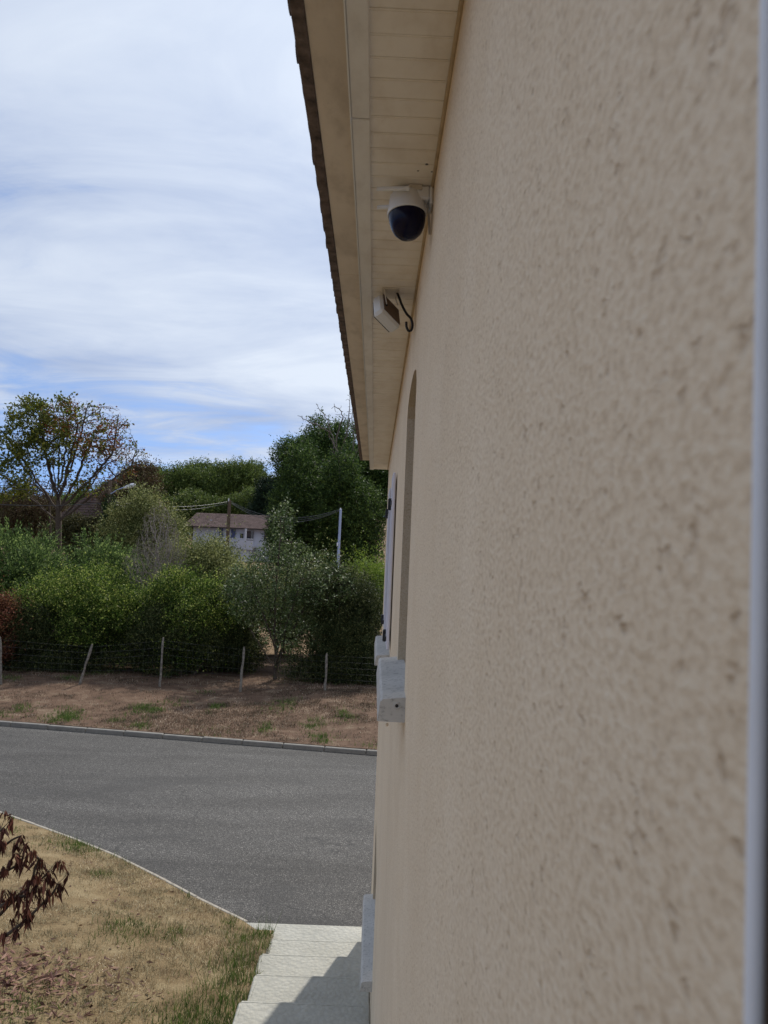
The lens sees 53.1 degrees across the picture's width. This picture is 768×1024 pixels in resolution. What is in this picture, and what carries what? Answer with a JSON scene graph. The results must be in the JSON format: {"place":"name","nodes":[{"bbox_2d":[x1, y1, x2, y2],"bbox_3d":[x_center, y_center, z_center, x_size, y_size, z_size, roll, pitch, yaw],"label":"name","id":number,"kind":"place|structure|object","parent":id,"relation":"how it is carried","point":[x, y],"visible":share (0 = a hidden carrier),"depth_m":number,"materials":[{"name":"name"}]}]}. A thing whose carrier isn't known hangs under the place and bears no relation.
{"place":"outdoors","nodes":[
{"label":"outdoors","id":0,"kind":"place"},
{"bbox_2d":[0,812,274,1023],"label":"lawn","id":1,"kind":"structure","parent":0,"point":[73,900],"depth_m":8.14,"materials":[{"name":"plant"}]},
{"bbox_2d":[0,811,69,949],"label":"dead leaved shrub","id":2,"kind":"object","parent":1,"relation":"on","point":[28,916],"visible":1,"depth_m":5.22,"materials":[{"name":"brown plant"}]},
{"bbox_2d":[0,937,207,1023],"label":"fallen leaves","id":3,"kind":"object","parent":1,"relation":"on","point":[50,978],"visible":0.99,"depth_m":7.05,"materials":[{"name":"brown plant"}]},
{"bbox_2d":[6,834,231,1014],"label":"scattered leaves","id":4,"kind":"object","parent":1,"relation":"on","point":[91,1005],"visible":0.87,"depth_m":7.97,"materials":[{"name":"brown plant"}]},
{"bbox_2d":[167,907,283,1023],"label":"tall grass","id":5,"kind":"structure","parent":1,"relation":"on","point":[219,980],"depth_m":7.30,"materials":[{"name":"plant"}]},
{"bbox_2d":[0,0,356,495],"label":"sky","id":6,"kind":"structure","parent":0,"point":[164,258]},
{"bbox_2d":[0,726,376,926],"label":"road","id":7,"kind":"structure","parent":0,"point":[250,831],"depth_m":13.63,"materials":[{"name":"grey asphalt"}]},
{"bbox_2d":[0,720,376,754],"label":"kerb","id":8,"kind":"structure","parent":7,"relation":"on","point":[195,738],"depth_m":18.54,"materials":[{"name":"concrete"}]},
{"bbox_2d":[0,654,377,749],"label":"verge","id":9,"kind":"structure","parent":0,"point":[348,728],"depth_m":22.68,"materials":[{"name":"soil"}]},
{"bbox_2d":[0,563,36,665],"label":"hedge shrub","id":10,"kind":"object","parent":9,"relation":"on","point":[7,609],"visible":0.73,"depth_m":26.53,"materials":[{"name":"green plant"}]},
{"bbox_2d":[0,544,92,663],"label":"hedge shrub","id":11,"kind":"object","parent":9,"relation":"on","point":[34,590],"visible":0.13,"depth_m":28.04,"materials":[{"name":"green plant"}]},
{"bbox_2d":[0,586,139,673],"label":"hedge shrub","id":12,"kind":"object","parent":9,"relation":"on","point":[55,656],"visible":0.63,"depth_m":26.88,"materials":[{"name":"green plant"}]},
{"bbox_2d":[17,532,170,669],"bbox_3d":[-10.405,3.413,27.956,4.994,5.791,5.378,0,-4,37],"label":"hedge shrub","id":13,"kind":"object","parent":9,"relation":"on","point":[97,591],"visible":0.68,"depth_m":27.18,"materials":[{"name":"green plant"}]},
{"bbox_2d":[87,561,191,671],"bbox_3d":[-8.836,4.074,28.479,4.256,4.651,5.069,2,-3,-1],"label":"hedge shrub","id":14,"kind":"object","parent":9,"relation":"on","point":[147,597],"visible":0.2,"depth_m":27.76,"materials":[{"name":"green plant"}]},
{"bbox_2d":[123,504,188,590],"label":"dead shrub","id":15,"kind":"object","parent":9,"relation":"on","point":[158,555],"visible":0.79,"depth_m":30.73,"materials":[{"name":"grey plant"}]},
{"bbox_2d":[95,589,264,679],"bbox_3d":[-7.324,4.521,27.413,6.501,3.694,3.618,2,-3,-1],"label":"hedge shrub","id":16,"kind":"object","parent":9,"relation":"on","point":[143,632],"visible":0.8,"depth_m":26.95,"materials":[{"name":"green plant"}]},
{"bbox_2d":[0,637,376,692],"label":"wire fence","id":17,"kind":"object","parent":9,"relation":"on","point":[161,663],"visible":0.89,"depth_m":24.75,"materials":[{"name":"grey metal"}]},
{"bbox_2d":[0,670,377,748],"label":"verge weeds","id":18,"kind":"object","parent":9,"relation":"on","point":[66,717],"visible":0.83,"depth_m":20.61,"materials":[{"name":"green plant"}]},
{"bbox_2d":[132,537,260,674],"bbox_3d":[-6.936,3.686,28.227,4.834,5.509,5.535,5,-4,-41],"label":"hedge shrub","id":19,"kind":"object","parent":9,"relation":"on","point":[192,593],"visible":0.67,"depth_m":27.32,"materials":[{"name":"green plant"}]},
{"bbox_2d":[195,573,278,674],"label":"hedge shrub","id":20,"kind":"object","parent":9,"relation":"on","point":[251,661],"visible":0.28,"depth_m":28.16,"materials":[{"name":"green plant"}]},
{"bbox_2d":[218,497,356,679],"bbox_3d":[-3.353,2.578,27.180,4.931,6.721,2.678,2,-3,-1],"label":"silvery tree","id":21,"kind":"object","parent":9,"relation":"on","point":[275,585],"visible":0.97,"depth_m":26.88,"materials":[{"name":"green plant"}]},
{"bbox_2d":[272,636,376,686],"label":"hedge shrub","id":22,"kind":"object","parent":9,"relation":"on","point":[315,665],"visible":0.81,"depth_m":26.73,"materials":[{"name":"green plant"}]},
{"bbox_2d":[279,552,383,686],"bbox_3d":[-1.645,4.059,28.047,4.888,5.441,4.195,2,-3,-1],"label":"hedge shrub","id":23,"kind":"object","parent":9,"relation":"on","point":[357,619],"visible":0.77,"depth_m":27.17,"materials":[{"name":"green plant"}]},
{"bbox_2d":[1,523,385,750],"bbox_3d":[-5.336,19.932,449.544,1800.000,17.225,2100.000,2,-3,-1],"label":"ground","id":24,"kind":"structure","parent":0,"point":[271,651],"depth_m":35.49,"materials":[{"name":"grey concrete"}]},
{"bbox_2d":[7,467,67,547],"bbox_3d":[-21.637,1.413,47.803,3.884,8.443,3.825,2,-3,-1],"label":"thin tree","id":25,"kind":"object","parent":24,"relation":"on","point":[46,486],"visible":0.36,"depth_m":47.74,"materials":[{"name":"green plant"}]},
{"bbox_2d":[0,475,75,555],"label":"thicket","id":26,"kind":"object","parent":24,"relation":"on","point":[25,514],"visible":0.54,"depth_m":59.97,"materials":[{"name":"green plant"}]},
{"bbox_2d":[0,516,81,597],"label":"leafy bush","id":27,"kind":"object","parent":24,"relation":"on","point":[23,549],"visible":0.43,"depth_m":31.95,"materials":[{"name":"green plant"}]},
{"bbox_2d":[40,490,73,500],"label":"woodland tree","id":28,"kind":"object","parent":24,"relation":"on","point":[62,496],"depth_m":129.63,"materials":[{"name":"green plant"}]},
{"bbox_2d":[0,391,147,559],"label":"tree","id":29,"kind":"object","parent":24,"relation":"on","point":[48,423],"visible":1,"depth_m":44.58,"materials":[{"name":"green plant"}]},
{"bbox_2d":[26,502,121,560],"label":"thicket","id":30,"kind":"object","parent":24,"relation":"on","point":[74,523],"visible":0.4,"depth_m":52.54,"materials":[{"name":"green plant"}]},
{"bbox_2d":[66,486,97,512],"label":"woodland tree","id":31,"kind":"object","parent":24,"relation":"on","point":[78,495],"visible":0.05,"depth_m":125.09,"materials":[{"name":"green plant"}]},
{"bbox_2d":[57,527,152,604],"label":"conifer shrub","id":32,"kind":"object","parent":24,"relation":"on","point":[113,556],"visible":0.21,"depth_m":33.43,"materials":[{"name":"green plant"}]},
{"bbox_2d":[62,474,165,590],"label":"brown roofed house","id":33,"kind":"structure","parent":24,"relation":"on","point":[82,508],"depth_m":57.51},
{"bbox_2d":[94,480,134,552],"bbox_3d":[-15.634,2.062,43.729,1.842,7.720,1.933,5,-4,-44],"label":"street lamp","id":34,"kind":"object","parent":24,"relation":"on","point":[108,498],"visible":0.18,"depth_m":43.78,"materials":[{"name":"grey wood"}]},
{"bbox_2d":[0,503,100,505],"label":"power line","id":35,"kind":"object","parent":34,"relation":"attached to","point":[50,505],"visible":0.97,"depth_m":43.21,"materials":[{"name":"metal"}]},
{"bbox_2d":[0,484,107,489],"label":"power line","id":36,"kind":"object","parent":34,"relation":"attached to","point":[49,488],"visible":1,"depth_m":43.28,"materials":[{"name":"metal"}]},
{"bbox_2d":[0,811,247,922],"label":"lawn edging","id":37,"kind":"object","parent":24,"relation":"on","point":[168,882],"visible":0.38,"depth_m":10.88,"materials":[{"name":"concrete"}]},
{"bbox_2d":[85,450,173,527],"bbox_3d":[-18.268,0.594,54.473,5.821,10.440,7.300,2,-3,-1],"label":"tree","id":38,"kind":"object","parent":24,"relation":"on","point":[149,475],"visible":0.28,"depth_m":54.07,"materials":[{"name":"green plant"}]},
{"bbox_2d":[86,463,199,587],"bbox_3d":[-12.948,1.705,41.695,6.177,8.803,5.922,2,-3,-1],"label":"leafy bush","id":39,"kind":"object","parent":24,"relation":"on","point":[136,509],"visible":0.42,"depth_m":41.10,"materials":[{"name":"green plant"}]},
{"bbox_2d":[112,462,175,497],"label":"woodland tree","id":40,"kind":"object","parent":24,"relation":"on","point":[160,472],"visible":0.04,"depth_m":116.47,"materials":[{"name":"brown plant"}]},
{"bbox_2d":[159,493,186,519],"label":"woodland tree","id":41,"kind":"object","parent":24,"relation":"on","point":[170,498],"visible":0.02,"depth_m":109.91,"materials":[{"name":"green plant"}]},
{"bbox_2d":[157,460,212,498],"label":"woodland tree","id":42,"kind":"object","parent":24,"relation":"on","point":[185,477],"visible":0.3,"depth_m":117.86,"materials":[{"name":"green plant"}]},
{"bbox_2d":[136,511,254,607],"bbox_3d":[-8.255,3.087,34.703,6.026,6.325,5.743,2,-3,-1],"label":"leafy bush","id":43,"kind":"object","parent":24,"relation":"on","point":[204,555],"visible":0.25,"depth_m":33.99,"materials":[{"name":"green plant"}]},
{"bbox_2d":[164,487,226,540],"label":"woodland tree","id":44,"kind":"object","parent":24,"relation":"on","point":[200,496],"visible":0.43,"depth_m":109.12,"materials":[{"name":"green plant"}]},
{"bbox_2d":[173,455,218,472],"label":"woodland tree","id":45,"kind":"object","parent":24,"relation":"on","point":[200,465],"visible":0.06,"depth_m":126.74,"materials":[{"name":"green plant"}]},
{"bbox_2d":[185,513,268,561],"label":"house","id":46,"kind":"structure","parent":24,"relation":"on","point":[250,529],"depth_m":92.66,"materials":[{"name":"paint"}]},
{"bbox_2d":[218,528,223,536],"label":"window","id":47,"kind":"structure","parent":46,"relation":"in","point":[222,529],"depth_m":92.58,"materials":[{"name":"grey glass"}]},
{"bbox_2d":[230,529,235,537],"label":"window","id":48,"kind":"structure","parent":46,"relation":"in","point":[233,532],"depth_m":92.58,"materials":[{"name":"glass"}]},
{"bbox_2d":[246,531,253,540],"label":"window","id":49,"kind":"structure","parent":46,"relation":"in","point":[250,534],"depth_m":92.58,"materials":[{"name":"grey glass"}]},
{"bbox_2d":[197,458,257,513],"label":"woodland tree","id":50,"kind":"object","parent":24,"relation":"on","point":[218,482],"visible":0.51,"depth_m":119.15,"materials":[{"name":"green plant"}]},
{"bbox_2d":[225,498,230,547],"bbox_3d":[-11.787,2.546,57.807,0.320,7.146,0.320,2,-3,-1],"label":"utility pole","id":51,"kind":"object","parent":24,"relation":"on","point":[228,518],"visible":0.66,"depth_m":57.82,"materials":[{"name":"brown wood"}]},
{"bbox_2d":[231,501,336,517],"bbox_3d":[-7.165,-0.227,53.002,0.029,1.333,13.232,5,-4,-41],"label":"power line","id":52,"kind":"object","parent":51,"relation":"attached to","point":[299,517],"visible":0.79,"depth_m":50.96,"materials":[{"name":"metal"}]},
{"bbox_2d":[231,503,338,522],"bbox_3d":[-7.174,-0.021,52.991,0.029,1.505,13.233,5,-4,-41],"label":"power line","id":53,"kind":"object","parent":51,"relation":"attached to","point":[288,522],"visible":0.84,"depth_m":53.12,"materials":[{"name":"metal"}]},
{"bbox_2d":[206,455,266,494],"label":"woodland tree","id":54,"kind":"object","parent":24,"relation":"on","point":[254,470],"visible":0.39,"depth_m":121.10,"materials":[{"name":"green plant"}]},
{"bbox_2d":[215,483,259,514],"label":"woodland tree","id":55,"kind":"object","parent":24,"relation":"on","point":[242,497],"visible":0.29,"depth_m":109.47,"materials":[{"name":"green plant"}]},
{"bbox_2d":[203,537,293,633],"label":"leafy bush","id":56,"kind":"object","parent":24,"relation":"on","point":[228,575],"visible":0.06,"depth_m":32.31,"materials":[{"name":"green plant"}]},
{"bbox_2d":[246,458,274,476],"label":"woodland tree","id":57,"kind":"object","parent":24,"relation":"on","point":[263,467],"visible":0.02,"depth_m":127.73,"materials":[{"name":"green plant"}]},
{"bbox_2d":[245,472,277,515],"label":"fir tree","id":58,"kind":"object","parent":24,"relation":"on","point":[258,504],"visible":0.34,"depth_m":104.67,"materials":[{"name":"green plant"}]},
{"bbox_2d":[259,503,303,581],"bbox_3d":[-7.930,2.399,63.640,4.805,8.550,6.822,2,-3,-1],"label":"dark tree","id":59,"kind":"object","parent":24,"relation":"on","point":[267,539],"visible":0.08,"depth_m":61.91,"materials":[{"name":"green plant"}]},
{"bbox_2d":[257,607,308,654],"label":"leafy bush","id":60,"kind":"object","parent":24,"relation":"on","point":[285,632],"visible":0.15,"depth_m":33.80,"materials":[{"name":"green plant"}]},
{"bbox_2d":[264,428,326,484],"bbox_3d":[-7.385,-0.245,64.929,6.050,13.803,7.735,1,-3,21],"label":"dark tree","id":61,"kind":"object","parent":24,"relation":"on","point":[282,447],"visible":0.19,"depth_m":63.19,"materials":[{"name":"green plant"}]},
{"bbox_2d":[260,439,331,569],"bbox_3d":[-6.210,0.394,62.161,7.545,12.675,9.452,2,-3,-1],"label":"dark tree","id":62,"kind":"object","parent":24,"relation":"on","point":[291,476],"visible":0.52,"depth_m":59.92,"materials":[{"name":"green plant"}]},
{"bbox_2d":[233,923,369,1023],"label":"concrete steps","id":63,"kind":"structure","parent":24,"relation":"on","point":[309,974],"depth_m":7.51,"materials":[{"name":"grey concrete"}]},
{"bbox_2d":[265,527,383,661],"bbox_3d":[-2.479,3.484,31.724,5.958,5.761,4.993,2,-3,-1],"label":"leafy bush","id":64,"kind":"object","parent":24,"relation":"on","point":[304,584],"visible":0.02,"depth_m":31.33,"materials":[{"name":"green plant"}]},
{"bbox_2d":[295,406,356,463],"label":"dark tree","id":65,"kind":"object","parent":24,"relation":"on","point":[323,435],"visible":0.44,"depth_m":65.55,"materials":[{"name":"green plant"}]},
{"bbox_2d":[337,508,341,559],"bbox_3d":[-2.872,3.073,47.853,0.215,6.687,0.240,2,-3,-1],"label":"metal pole","id":66,"kind":"object","parent":24,"relation":"on","point":[339,531],"visible":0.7,"depth_m":47.91,"materials":[{"name":"grey metal"}]},
{"bbox_2d":[294,436,387,575],"bbox_3d":[-3.008,0.688,59.172,8.006,12.203,9.302,5,-4,-41],"label":"dark tree","id":67,"kind":"object","parent":24,"relation":"on","point":[360,506],"visible":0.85,"depth_m":56.85,"materials":[{"name":"green plant"}]},
{"bbox_2d":[331,528,384,630],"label":"leafy bush","id":68,"kind":"object","parent":24,"relation":"on","point":[378,572],"visible":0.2,"depth_m":32.41,"materials":[{"name":"green plant"}]},
{"bbox_2d":[340,438,380,488],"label":"dark tree","id":69,"kind":"object","parent":24,"relation":"on","point":[357,454],"visible":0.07,"depth_m":63.31,"materials":[{"name":"green plant"}]},
{"bbox_2d":[360,460,388,522],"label":"dark tree","id":70,"kind":"object","parent":24,"relation":"on","point":[380,477],"visible":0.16,"depth_m":62.33,"materials":[{"name":"green plant"}]},
{"bbox_2d":[287,0,767,1023],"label":"house","id":71,"kind":"structure","parent":24,"relation":"on","point":[559,398],"depth_m":0.56,"materials":[{"name":"paint"}]},
{"bbox_2d":[373,287,413,331],"bbox_3d":[0.021,-0.870,3.332,0.168,0.188,0.152,4,-4,-33],"label":"floodlight","id":72,"kind":"object","parent":71,"relation":"attached to","point":[386,313],"visible":1,"depth_m":3.30,"materials":[{"name":"white plastic"}]},
{"bbox_2d":[377,184,433,241],"bbox_3d":[0.062,-0.934,2.377,0.173,0.186,0.136,2,-3,-1],"label":"security camera","id":73,"kind":"object","parent":71,"relation":"attached to","point":[407,207],"visible":0.98,"depth_m":2.34,"materials":[{"name":"white"}]},
{"bbox_2d":[300,395,357,563],"bbox_3d":[-4.335,-1.189,56.642,4.551,15.162,1.381,2,-3,-1],"label":"dead tree","id":74,"kind":"object","parent":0,"point":[349,411],"visible":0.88,"depth_m":56.73,"materials":[{"name":"brown plant"}]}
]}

